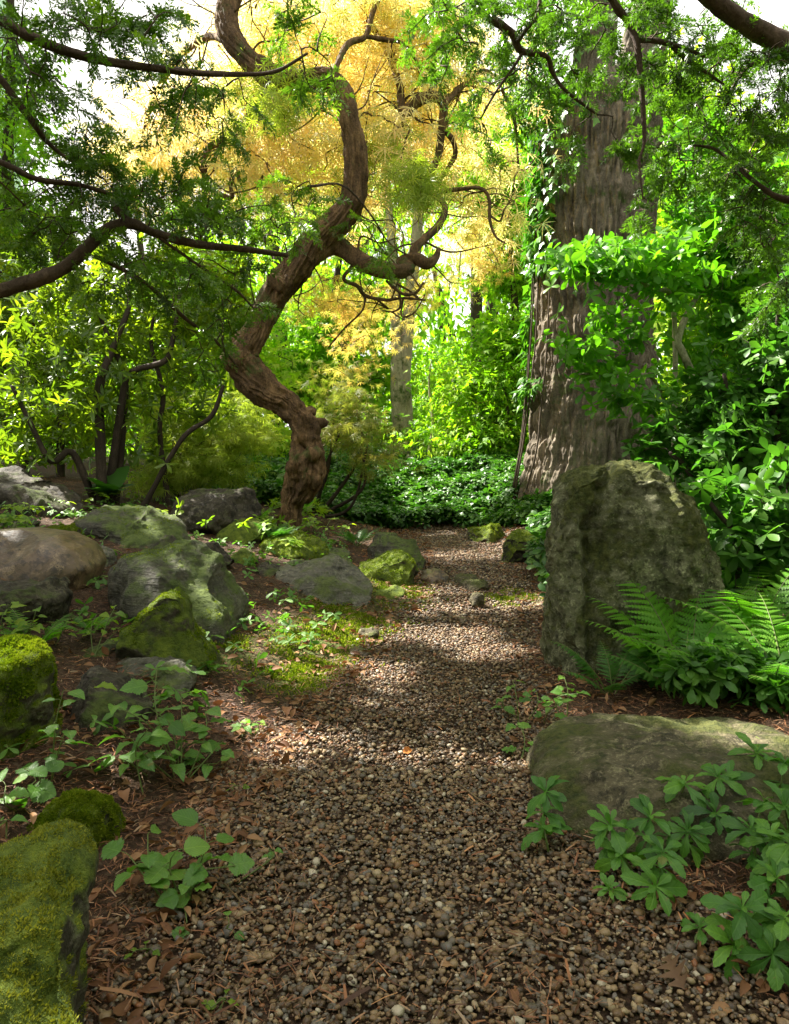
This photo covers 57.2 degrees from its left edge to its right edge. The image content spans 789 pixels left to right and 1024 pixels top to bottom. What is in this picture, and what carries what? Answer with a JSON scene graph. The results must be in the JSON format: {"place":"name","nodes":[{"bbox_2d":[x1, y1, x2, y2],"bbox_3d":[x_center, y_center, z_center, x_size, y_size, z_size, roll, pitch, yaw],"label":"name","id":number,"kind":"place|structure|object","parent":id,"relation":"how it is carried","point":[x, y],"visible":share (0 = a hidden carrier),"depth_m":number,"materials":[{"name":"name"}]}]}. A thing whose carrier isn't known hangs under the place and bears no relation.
{"place":"outdoors","nodes":[
{"label":"outdoors","id":0,"kind":"place"},
{"bbox_2d":[0,443,788,1023],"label":"ground","id":1,"kind":"structure","parent":0,"point":[224,673],"depth_m":2.73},
{"bbox_2d":[0,514,37,528],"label":"weed","id":2,"kind":"object","parent":1,"relation":"on","point":[10,519],"visible":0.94,"depth_m":4.63,"materials":[{"name":"green plant"}]},
{"bbox_2d":[1,502,47,518],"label":"weed","id":3,"kind":"object","parent":1,"relation":"on","point":[20,508],"visible":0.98,"depth_m":5.27,"materials":[{"name":"green plant"}]},
{"bbox_2d":[0,759,63,811],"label":"avens","id":4,"kind":"object","parent":1,"relation":"on","point":[43,790],"visible":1,"depth_m":1.92,"materials":[{"name":"green plant"}]},
{"bbox_2d":[0,633,68,760],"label":"rock","id":5,"kind":"object","parent":1,"relation":"on","point":[28,675],"visible":0.88,"depth_m":2.17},
{"bbox_2d":[0,576,72,625],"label":"rock","id":6,"kind":"object","parent":1,"relation":"on","point":[52,596],"visible":0.66,"depth_m":3.23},
{"bbox_2d":[0,607,73,639],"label":"fern","id":7,"kind":"object","parent":1,"relation":"on","point":[49,632],"visible":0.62,"depth_m":2.99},
{"bbox_2d":[0,601,77,644],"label":"weed","id":8,"kind":"object","parent":1,"relation":"on","point":[20,622],"visible":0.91,"depth_m":2.96,"materials":[{"name":"green plant"}]},
{"bbox_2d":[0,466,82,517],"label":"rock","id":9,"kind":"object","parent":1,"relation":"on","point":[18,484],"visible":0.67,"depth_m":5.79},
{"bbox_2d":[0,0,95,457],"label":"tall tree","id":10,"kind":"object","parent":1,"relation":"on","point":[8,143],"visible":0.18,"depth_m":11.43,"materials":[{"name":"green plant"}]},
{"bbox_2d":[0,816,98,1023],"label":"rock","id":11,"kind":"object","parent":1,"relation":"on","point":[48,872],"visible":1,"depth_m":1.17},
{"bbox_2d":[0,527,105,590],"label":"rock","id":12,"kind":"object","parent":1,"relation":"on","point":[76,559],"visible":0.77,"depth_m":3.77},
{"bbox_2d":[37,689,92,779],"bbox_3d":[-0.941,0.636,2.042,0.160,0.271,0.137,0,4,0],"label":"weed","id":13,"kind":"object","parent":1,"relation":"on","point":[49,730],"visible":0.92,"depth_m":2.04,"materials":[{"name":"green plant"}]},
{"bbox_2d":[26,787,126,848],"bbox_3d":[-0.838,0.833,1.865,0.250,0.227,0.231,0,4,0],"label":"rock","id":14,"kind":"object","parent":1,"relation":"on","point":[101,816],"visible":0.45,"depth_m":1.85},
{"bbox_2d":[46,614,118,635],"bbox_3d":[-1.371,0.497,3.253,0.298,0.116,0.276,3,5,31],"label":"fern","id":15,"kind":"object","parent":1,"relation":"on","point":[86,624],"visible":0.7,"depth_m":3.28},
{"bbox_2d":[76,639,117,657],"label":"rock","id":16,"kind":"object","parent":1,"relation":"on","point":[109,644],"visible":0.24,"depth_m":3.05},
{"bbox_2d":[79,605,125,655],"bbox_3d":[-1.225,0.511,3.094,0.199,0.177,0.240,2,5,26],"label":"weed","id":17,"kind":"object","parent":1,"relation":"on","point":[106,615],"visible":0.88,"depth_m":3.07,"materials":[{"name":"green plant"}]},
{"bbox_2d":[84,466,133,495],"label":"hosta","id":18,"kind":"object","parent":1,"relation":"on","point":[116,480],"visible":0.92,"depth_m":6.57,"materials":[{"name":"green plant"}]},
{"bbox_2d":[0,206,218,476],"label":"rhododendron","id":19,"kind":"object","parent":1,"relation":"on","point":[14,271],"visible":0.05,"depth_m":8.93,"materials":[{"name":"green plant"}]},
{"bbox_2d":[70,665,156,731],"bbox_3d":[-0.992,0.709,2.539,0.302,0.300,0.486,0,4,0],"label":"rock","id":20,"kind":"object","parent":1,"relation":"on","point":[97,701],"visible":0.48,"depth_m":2.45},
{"bbox_2d":[0,229,256,506],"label":"rhododendron","id":21,"kind":"object","parent":1,"relation":"on","point":[29,440],"visible":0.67,"depth_m":6.74,"materials":[{"name":"green plant"}]},
{"bbox_2d":[73,504,190,548],"bbox_3d":[-1.865,0.158,5.205,0.684,0.396,0.995,-4,6,-43],"label":"rock","id":22,"kind":"object","parent":1,"relation":"on","point":[138,526],"visible":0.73,"depth_m":5.06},
{"bbox_2d":[116,655,197,693],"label":"rock","id":23,"kind":"object","parent":1,"relation":"on","point":[175,679],"visible":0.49,"depth_m":2.84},
{"bbox_2d":[98,665,233,798],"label":"avens","id":24,"kind":"object","parent":1,"relation":"on","point":[158,736],"visible":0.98,"depth_m":2.23,"materials":[{"name":"green plant"}]},
{"bbox_2d":[115,586,220,673],"bbox_3d":[-0.953,0.552,3.092,0.431,0.444,0.389,0,4,0],"label":"rock","id":25,"kind":"object","parent":1,"relation":"on","point":[164,625],"visible":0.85,"depth_m":2.98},
{"bbox_2d":[0,495,352,777],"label":"bank weeds","id":26,"kind":"object","parent":1,"relation":"on","point":[194,692],"visible":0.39,"depth_m":3.64,"materials":[{"name":"green plant"}]},
{"bbox_2d":[100,808,254,938],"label":"avens","id":27,"kind":"object","parent":1,"relation":"on","point":[154,866],"visible":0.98,"depth_m":1.66,"materials":[{"name":"green plant"}]},
{"bbox_2d":[107,539,249,643],"bbox_3d":[-1.150,0.460,3.663,0.712,0.590,0.773,0,4,0],"label":"rock","id":28,"kind":"object","parent":1,"relation":"on","point":[200,574],"visible":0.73,"depth_m":3.59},
{"bbox_2d":[44,124,339,457],"bbox_3d":[-3.555,-3.657,12.831,5.761,6.329,3.776,1,4,14],"label":"golden maple","id":29,"kind":"object","parent":1,"relation":"on","point":[267,359],"visible":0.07,"depth_m":12.35,"materials":[{"name":"green plant"}]},
{"bbox_2d":[0,0,401,393],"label":"yew tree","id":30,"kind":"object","parent":1,"relation":"on","point":[203,212],"visible":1,"depth_m":2.69,"materials":[{"name":"green plant"}]},
{"bbox_2d":[122,389,290,504],"bbox_3d":[-2.003,-0.694,7.636,1.942,1.353,1.807,0,4,0],"label":"laceleaf maple","id":31,"kind":"object","parent":1,"relation":"on","point":[237,432],"visible":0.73,"depth_m":7.32,"materials":[{"name":"green plant"}]},
{"bbox_2d":[87,467,332,548],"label":"bank plants","id":32,"kind":"object","parent":1,"relation":"on","point":[293,541],"visible":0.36,"depth_m":6.17,"materials":[{"name":"green plant"}]},
{"bbox_2d":[170,487,261,534],"bbox_3d":[-1.511,0.011,6.059,0.801,0.442,0.574,0,4,0],"label":"rock","id":33,"kind":"object","parent":1,"relation":"on","point":[225,506],"visible":0.66,"depth_m":5.90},
{"bbox_2d":[204,542,234,566],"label":"rock","id":34,"kind":"object","parent":1,"relation":"on","point":[215,546],"visible":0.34,"depth_m":4.79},
{"bbox_2d":[216,518,266,544],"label":"rock","id":35,"kind":"object","parent":1,"relation":"on","point":[232,532],"visible":0.66,"depth_m":5.79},
{"bbox_2d":[231,548,258,566],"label":"rock","id":36,"kind":"object","parent":1,"relation":"on","point":[240,555],"visible":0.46,"depth_m":5.11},
{"bbox_2d":[255,561,280,576],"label":"rock","id":37,"kind":"object","parent":1,"relation":"on","point":[266,568],"visible":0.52,"depth_m":4.94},
{"bbox_2d":[253,521,304,536],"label":"fern","id":38,"kind":"object","parent":1,"relation":"on","point":[270,531],"visible":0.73,"depth_m":5.88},
{"bbox_2d":[258,530,328,559],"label":"rock","id":39,"kind":"object","parent":1,"relation":"on","point":[318,546],"visible":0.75,"depth_m":5.70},
{"bbox_2d":[56,0,565,531],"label":"crooked maple","id":40,"kind":"object","parent":1,"relation":"on","point":[364,32],"visible":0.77,"depth_m":6.76,"materials":[{"name":"yellow plant"}]},
{"bbox_2d":[274,553,372,605],"bbox_3d":[-0.503,0.501,4.822,0.713,0.397,0.669,0,4,0],"label":"rock","id":41,"kind":"object","parent":1,"relation":"on","point":[332,578],"visible":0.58,"depth_m":4.81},
{"bbox_2d":[249,259,447,457],"bbox_3d":[-1.148,-3.379,14.684,5.025,5.429,4.119,0,4,0],"label":"green maple","id":42,"kind":"object","parent":1,"relation":"on","point":[303,334],"visible":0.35,"depth_m":14.34,"materials":[{"name":"green plant"}]},
{"bbox_2d":[330,526,384,546],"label":"fern","id":43,"kind":"object","parent":1,"relation":"on","point":[350,537],"visible":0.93,"depth_m":6.69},
{"bbox_2d":[295,357,426,517],"bbox_3d":[-0.493,-0.806,8.185,1.449,1.868,1.280,-3,5,-34],"label":"laceleaf maple","id":44,"kind":"object","parent":1,"relation":"on","point":[359,423],"visible":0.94,"depth_m":8.10,"materials":[{"name":"green plant"}]},
{"bbox_2d":[225,6,524,457],"bbox_3d":[-0.233,-5.184,14.691,6.840,9.541,4.251,0,4,0],"label":"slender tree","id":45,"kind":"object","parent":1,"relation":"on","point":[401,398],"visible":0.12,"depth_m":13.79,"materials":[{"name":"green plant"}]},
{"bbox_2d":[214,577,543,703],"bbox_3d":[-0.022,0.599,4.361,1.634,0.215,3.024,2,5,25],"label":"moss","id":46,"kind":"object","parent":1,"relation":"on","point":[293,672],"visible":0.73,"depth_m":3.86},
{"bbox_2d":[358,549,418,585],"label":"rock","id":47,"kind":"object","parent":1,"relation":"on","point":[398,567],"visible":0.73,"depth_m":5.50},
{"bbox_2d":[372,585,404,599],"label":"rock","id":48,"kind":"object","parent":1,"relation":"on","point":[391,592],"visible":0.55,"depth_m":5.10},
{"bbox_2d":[0,73,787,457],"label":"woods","id":49,"kind":"object","parent":1,"relation":"on","point":[440,333],"visible":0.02,"depth_m":22.15,"materials":[{"name":"green plant"}]},
{"bbox_2d":[0,475,788,1023],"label":"needle litter","id":50,"kind":"object","parent":1,"relation":"on","point":[342,1003],"visible":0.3,"depth_m":1.85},
{"bbox_2d":[0,505,788,1023],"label":"leaf litter","id":51,"kind":"object","parent":1,"relation":"on","point":[164,913],"visible":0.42,"depth_m":2.16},
{"bbox_2d":[367,532,425,569],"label":"rock","id":52,"kind":"object","parent":1,"relation":"on","point":[380,544],"visible":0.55,"depth_m":6.29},
{"bbox_2d":[338,436,463,460],"bbox_3d":[0.205,-0.862,12.723,3.381,1.141,1.860,-2,5,-22],"label":"dark bush","id":53,"kind":"object","parent":1,"relation":"on","point":[422,457],"visible":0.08,"depth_m":12.48,"materials":[{"name":"green plant"}]},
{"bbox_2d":[357,16,534,447],"bbox_3d":[2.130,-6.926,18.102,6.685,11.819,6.358,0,4,0],"label":"tall tree","id":54,"kind":"object","parent":1,"relation":"on","point":[475,307],"visible":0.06,"depth_m":17.93,"materials":[{"name":"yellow plant"}]},
{"bbox_2d":[383,121,537,460],"bbox_3d":[1.752,-3.774,12.760,3.999,6.217,3.720,0,4,0],"label":"green maple","id":55,"kind":"object","parent":1,"relation":"on","point":[495,341],"visible":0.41,"depth_m":12.44,"materials":[{"name":"green plant"}]},
{"bbox_2d":[454,573,487,591],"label":"rock","id":56,"kind":"object","parent":1,"relation":"on","point":[472,582],"visible":0.76,"depth_m":5.44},
{"bbox_2d":[416,354,526,457],"bbox_3d":[1.443,-1.599,12.375,2.253,2.160,2.116,0,4,0],"label":"leafy sapling","id":57,"kind":"object","parent":1,"relation":"on","point":[457,420],"visible":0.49,"depth_m":12.23,"materials":[{"name":"green plant"}]},
{"bbox_2d":[176,413,786,605],"bbox_3d":[0.948,-0.468,8.680,7.353,1.842,8.885,0,4,0],"label":"pachysandra bed","id":58,"kind":"object","parent":1,"relation":"on","point":[478,477],"visible":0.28,"depth_m":9.48,"materials":[{"name":"green plant"}]},
{"bbox_2d":[435,346,531,457],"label":"leafy sapling","id":59,"kind":"object","parent":1,"relation":"on","point":[507,415],"visible":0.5,"depth_m":11.98,"materials":[{"name":"green plant"}]},
{"bbox_2d":[467,523,504,543],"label":"rock","id":60,"kind":"object","parent":1,"relation":"on","point":[491,533],"visible":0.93,"depth_m":7.90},
{"bbox_2d":[501,529,533,563],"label":"rock","id":61,"kind":"object","parent":1,"relation":"on","point":[514,543],"visible":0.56,"depth_m":6.58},
{"bbox_2d":[393,0,788,352],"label":"yew tree","id":62,"kind":"object","parent":1,"relation":"on","point":[751,28],"visible":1,"depth_m":3.02,"materials":[{"name":"green plant"}]},
{"bbox_2d":[518,0,672,499],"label":"tulip tree","id":63,"kind":"object","parent":1,"relation":"on","point":[597,199],"visible":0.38,"depth_m":8.29,"materials":[{"name":"brown plant"}]},
{"bbox_2d":[509,0,606,489],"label":"ivy","id":64,"kind":"object","parent":63,"relation":"attached to","point":[531,253],"visible":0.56,"depth_m":8.57,"materials":[{"name":"green plant"}]},
{"bbox_2d":[551,638,673,694],"bbox_3d":[0.923,0.651,2.990,0.549,0.221,0.313,-1,4,-14],"label":"fern","id":65,"kind":"object","parent":1,"relation":"on","point":[609,672],"visible":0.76,"depth_m":3.01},
{"bbox_2d":[540,459,728,676],"bbox_3d":[1.145,0.350,3.456,0.862,1.198,0.695,0,4,0],"label":"standing stone","id":66,"kind":"object","parent":1,"relation":"on","point":[624,521],"visible":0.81,"depth_m":3.26,"materials":[{"name":"stone"}]},
{"bbox_2d":[526,712,788,868],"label":"boulder","id":67,"kind":"object","parent":1,"relation":"on","point":[616,762],"visible":0.56,"depth_m":2.06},
{"bbox_2d":[534,106,788,484],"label":"azalea","id":68,"kind":"object","parent":1,"relation":"on","point":[679,266],"visible":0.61,"depth_m":5.23,"materials":[{"name":"green plant"}]},
{"bbox_2d":[585,580,774,665],"bbox_3d":[1.189,0.481,3.142,0.893,0.458,0.651,-3,5,-31],"label":"fern","id":69,"kind":"object","parent":1,"relation":"on","point":[667,631],"visible":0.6,"depth_m":3.11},
{"bbox_2d":[655,775,710,808],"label":"pachysandra","id":70,"kind":"object","parent":1,"relation":"on","point":[672,789],"visible":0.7,"depth_m":1.87,"materials":[{"name":"green plant"}]},
{"bbox_2d":[666,807,714,867],"bbox_3d":[0.724,0.814,1.796,0.126,0.146,0.108,0,4,0],"label":"pachysandra","id":71,"kind":"object","parent":1,"relation":"on","point":[702,841],"visible":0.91,"depth_m":1.77,"materials":[{"name":"green plant"}]},
{"bbox_2d":[597,628,788,698],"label":"fern","id":72,"kind":"object","parent":1,"relation":"on","point":[641,668],"visible":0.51,"depth_m":2.86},
{"bbox_2d":[608,264,788,589],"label":"evergreen shrub","id":73,"kind":"object","parent":1,"relation":"on","point":[736,417],"visible":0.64,"depth_m":4.61,"materials":[{"name":"green plant"}]},
{"bbox_2d":[624,576,788,717],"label":"ground cover","id":74,"kind":"object","parent":1,"relation":"on","point":[721,668],"visible":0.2,"depth_m":2.68,"materials":[{"name":"green plant"}]},
{"bbox_2d":[625,634,788,682],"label":"fern","id":75,"kind":"object","parent":1,"relation":"on","point":[673,651],"visible":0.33,"depth_m":2.92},
{"bbox_2d":[679,791,741,835],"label":"pachysandra","id":76,"kind":"object","parent":1,"relation":"on","point":[700,810],"visible":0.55,"depth_m":1.81,"materials":[{"name":"green plant"}]},
{"bbox_2d":[652,27,788,415],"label":"lime tree","id":77,"kind":"object","parent":1,"relation":"on","point":[664,225],"visible":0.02,"depth_m":10.94,"materials":[{"name":"green plant"}]},
{"bbox_2d":[695,763,746,798],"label":"pachysandra","id":78,"kind":"object","parent":1,"relation":"on","point":[720,785],"visible":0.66,"depth_m":1.90,"materials":[{"name":"green plant"}]},
{"bbox_2d":[659,563,788,647],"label":"fern","id":79,"kind":"object","parent":1,"relation":"on","point":[748,611],"visible":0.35,"depth_m":3.23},
{"bbox_2d":[660,436,788,628],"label":"rhododendron","id":80,"kind":"object","parent":1,"relation":"on","point":[751,541],"visible":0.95,"depth_m":3.64,"materials":[{"name":"green plant"}]},
{"bbox_2d":[679,587,788,679],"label":"fern","id":81,"kind":"object","parent":1,"relation":"on","point":[764,641],"visible":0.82,"depth_m":2.90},
{"bbox_2d":[721,760,754,795],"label":"pachysandra","id":82,"kind":"object","parent":1,"relation":"on","point":[743,776],"visible":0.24,"depth_m":1.94,"materials":[{"name":"green plant"}]},
{"bbox_2d":[720,815,773,869],"bbox_3d":[0.816,0.800,1.690,0.113,0.182,0.118,-3,5,-31],"label":"pachysandra","id":83,"kind":"object","parent":1,"relation":"on","point":[729,821],"visible":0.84,"depth_m":1.68,"materials":[{"name":"green plant"}]},
{"bbox_2d":[727,732,771,769],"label":"pachysandra","id":84,"kind":"object","parent":1,"relation":"on","point":[758,749],"visible":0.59,"depth_m":2.07,"materials":[{"name":"green plant"}]},
{"bbox_2d":[734,787,787,834],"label":"pachysandra","id":85,"kind":"object","parent":1,"relation":"on","point":[755,802],"visible":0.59,"depth_m":1.78,"materials":[{"name":"green plant"}]},
{"bbox_2d":[739,818,788,902],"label":"pachysandra","id":86,"kind":"object","parent":1,"relation":"on","point":[747,841],"visible":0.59,"depth_m":1.65,"materials":[{"name":"green plant"}]},
{"bbox_2d":[747,858,788,924],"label":"pachysandra","id":87,"kind":"object","parent":1,"relation":"on","point":[765,883],"visible":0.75,"depth_m":1.52,"materials":[{"name":"green plant"}]},
{"bbox_2d":[752,899,788,959],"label":"pachysandra","id":88,"kind":"object","parent":1,"relation":"on","point":[779,930],"visible":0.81,"depth_m":1.42,"materials":[{"name":"green plant"}]},
{"bbox_2d":[752,828,788,907],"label":"pachysandra","id":89,"kind":"object","parent":1,"relation":"on","point":[777,853],"visible":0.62,"depth_m":1.59,"materials":[{"name":"green plant"}]},
{"bbox_2d":[755,781,788,842],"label":"pachysandra","id":90,"kind":"object","parent":1,"relation":"on","point":[783,796],"visible":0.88,"depth_m":1.74,"materials":[{"name":"green plant"}]},
{"bbox_2d":[763,749,788,791],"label":"pachysandra","id":91,"kind":"object","parent":1,"relation":"on","point":[782,767],"visible":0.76,"depth_m":1.94,"materials":[{"name":"green plant"}]},
{"bbox_2d":[15,0,788,426],"label":"sky","id":92,"kind":"structure","parent":0,"point":[777,11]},
{"bbox_2d":[84,523,788,1023],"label":"gravel","id":93,"kind":"structure","parent":0,"point":[694,969],"depth_m":1.73,"materials":[{"name":"gravel"}]},
{"bbox_2d":[202,988,238,1009],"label":"seedling","id":94,"kind":"object","parent":93,"relation":"on","point":[211,1004],"visible":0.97,"depth_m":1.32,"materials":[{"name":"green plant"}]},
{"bbox_2d":[501,722,532,758],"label":"weed","id":95,"kind":"object","parent":93,"relation":"on","point":[523,725],"visible":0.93,"depth_m":2.47,"materials":[{"name":"green plant"}]},
{"bbox_2d":[491,675,590,723],"bbox_3d":[0.552,0.725,2.763,0.366,0.170,0.251,0,4,0],"label":"weed","id":96,"kind":"object","parent":93,"relation":"on","point":[557,690],"visible":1,"depth_m":2.75,"materials":[{"name":"green plant"}]},
{"bbox_2d":[525,775,569,838],"bbox_3d":[0.403,0.792,1.901,0.120,0.190,0.112,0,4,0],"label":"pachysandra","id":97,"kind":"object","parent":93,"relation":"on","point":[556,799],"visible":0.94,"depth_m":1.88,"materials":[{"name":"green plant"}]},
{"bbox_2d":[587,804,632,861],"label":"pachysandra","id":98,"kind":"object","parent":93,"relation":"on","point":[601,830],"visible":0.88,"depth_m":1.76,"materials":[{"name":"green plant"}]},
{"bbox_2d":[595,829,645,884],"bbox_3d":[0.547,0.839,1.735,0.111,0.121,0.116,-1,4,-19],"label":"pachysandra","id":99,"kind":"object","parent":93,"relation":"on","point":[604,864],"visible":0.75,"depth_m":1.73,"materials":[{"name":"green plant"}]},
{"bbox_2d":[680,912,709,948],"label":"pachysandra","id":100,"kind":"object","parent":93,"relation":"on","point":[688,925],"visible":0.82,"depth_m":1.51,"materials":[{"name":"green plant"}]},
{"bbox_2d":[704,912,761,981],"bbox_3d":[0.667,0.868,1.435,0.113,0.103,0.088,0,4,0],"label":"pachysandra","id":101,"kind":"object","parent":93,"relation":"on","point":[722,953],"visible":0.65,"depth_m":1.41,"materials":[{"name":"green plant"}]},
{"bbox_2d":[736,920,788,991],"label":"pachysandra","id":102,"kind":"object","parent":93,"relation":"on","point":[778,972],"visible":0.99,"depth_m":1.39,"materials":[{"name":"green plant"}]},
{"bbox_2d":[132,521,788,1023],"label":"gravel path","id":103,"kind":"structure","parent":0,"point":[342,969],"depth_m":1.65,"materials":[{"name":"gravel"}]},
{"bbox_2d":[421,568,448,583],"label":"rock","id":104,"kind":"object","parent":103,"relation":"on","point":[433,576],"visible":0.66,"depth_m":5.69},
{"bbox_2d":[521,816,571,851],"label":"pachysandra","id":105,"kind":"object","parent":103,"relation":"on","point":[530,838],"visible":0.97,"depth_m":1.85,"materials":[{"name":"green plant"}]},
{"bbox_2d":[593,873,627,909],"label":"pachysandra","id":106,"kind":"object","parent":103,"relation":"on","point":[619,893],"visible":0.97,"depth_m":1.64,"materials":[{"name":"green plant"}]},
{"bbox_2d":[626,794,671,858],"bbox_3d":[0.620,0.804,1.765,0.103,0.183,0.117,2,5,26],"label":"pachysandra","id":107,"kind":"object","parent":103,"relation":"on","point":[643,804],"visible":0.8,"depth_m":1.75,"materials":[{"name":"green plant"}]},
{"bbox_2d":[620,863,687,916],"bbox_3d":[0.576,0.852,1.611,0.114,0.104,0.111,-4,6,-42],"label":"pachysandra","id":108,"kind":"object","parent":103,"relation":"on","point":[670,888],"visible":0.95,"depth_m":1.60,"materials":[{"name":"green plant"}]},
{"bbox_2d":[633,834,687,884],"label":"pachysandra","id":109,"kind":"object","parent":103,"relation":"on","point":[675,860],"visible":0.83,"depth_m":1.66,"materials":[{"name":"green plant"}]},
{"bbox_2d":[657,953,687,988],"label":"fallen leaf","id":110,"kind":"object","parent":103,"relation":"on","point":[675,972],"visible":1,"depth_m":1.39,"materials":[{"name":"brown plant"}]},
{"bbox_2d":[700,888,778,950],"bbox_3d":[0.698,0.841,1.461,0.128,0.149,0.136,-1,4,-11],"label":"pachysandra","id":111,"kind":"object","parent":103,"relation":"on","point":[743,919],"visible":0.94,"depth_m":1.44,"materials":[{"name":"green plant"}]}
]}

